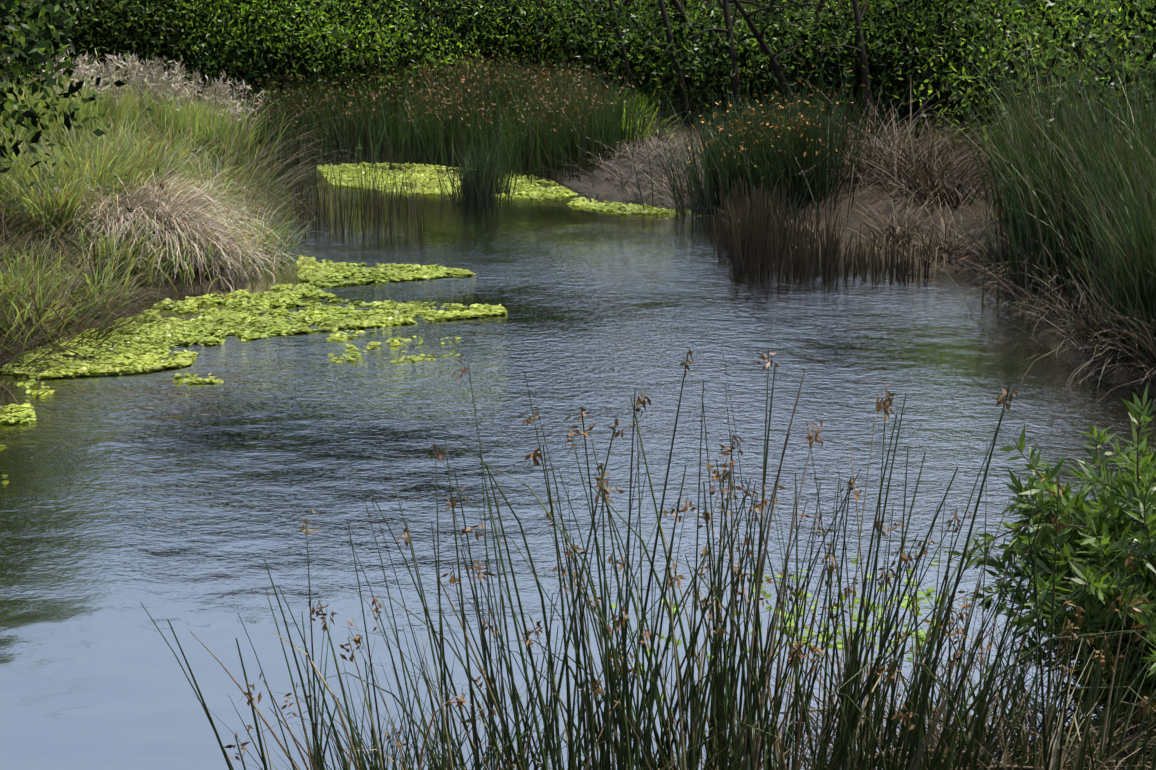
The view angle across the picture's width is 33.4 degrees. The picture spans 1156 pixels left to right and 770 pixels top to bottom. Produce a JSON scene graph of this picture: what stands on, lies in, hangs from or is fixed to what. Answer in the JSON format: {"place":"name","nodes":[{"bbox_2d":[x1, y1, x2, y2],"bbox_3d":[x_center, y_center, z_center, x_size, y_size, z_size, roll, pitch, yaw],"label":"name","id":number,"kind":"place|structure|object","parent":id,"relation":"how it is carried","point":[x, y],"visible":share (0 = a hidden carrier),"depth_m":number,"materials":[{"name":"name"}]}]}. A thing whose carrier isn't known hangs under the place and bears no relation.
{"place":"outdoors","nodes":[
{"label":"outdoors","id":0,"kind":"place"},
{"bbox_2d":[0,154,1155,769],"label":"water","id":1,"kind":"structure","parent":0,"point":[180,506],"depth_m":14.26,"materials":[{"name":"blue liquid"}]},
{"bbox_2d":[0,162,941,705],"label":"floating plants","id":2,"kind":"object","parent":1,"relation":"on","point":[214,326],"visible":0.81,"depth_m":19.20,"materials":[{"name":"green plant"}]},
{"bbox_2d":[0,48,1155,769],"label":"dry stalks","id":3,"kind":"object","parent":1,"relation":"in","point":[748,234],"visible":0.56,"depth_m":21.66,"materials":[{"name":"beige plant"}]},
{"bbox_2d":[140,16,1155,769],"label":"bulrushes","id":4,"kind":"object","parent":1,"relation":"on","point":[1096,202],"visible":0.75,"depth_m":8.43,"materials":[{"name":"green plant"}]},
{"bbox_2d":[0,2,1155,769],"bbox_3d":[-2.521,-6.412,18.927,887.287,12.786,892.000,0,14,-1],"label":"ground","id":5,"kind":"structure","parent":0,"point":[962,216],"depth_m":23.77,"materials":[{"name":"brown soil"}]},
{"bbox_2d":[0,0,1155,364],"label":"vegetation","id":6,"kind":"object","parent":5,"relation":"on","point":[120,152],"visible":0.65,"depth_m":28.28,"materials":[{"name":"green plant"}]},
{"bbox_2d":[0,0,1155,185],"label":"tree foliage","id":7,"kind":"object","parent":5,"relation":"on","point":[27,49],"visible":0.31,"depth_m":32.52,"materials":[{"name":"green plant"}]},
{"bbox_2d":[0,0,1155,769],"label":"wood","id":8,"kind":"object","parent":5,"relation":"on","point":[774,66],"visible":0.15,"depth_m":30.48,"materials":[{"name":"brown plant"}]},
{"bbox_2d":[944,383,1155,751],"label":"shrub","id":9,"kind":"object","parent":5,"relation":"on","point":[1128,529],"visible":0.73,"depth_m":9.18,"materials":[{"name":"green plant"}]}
]}

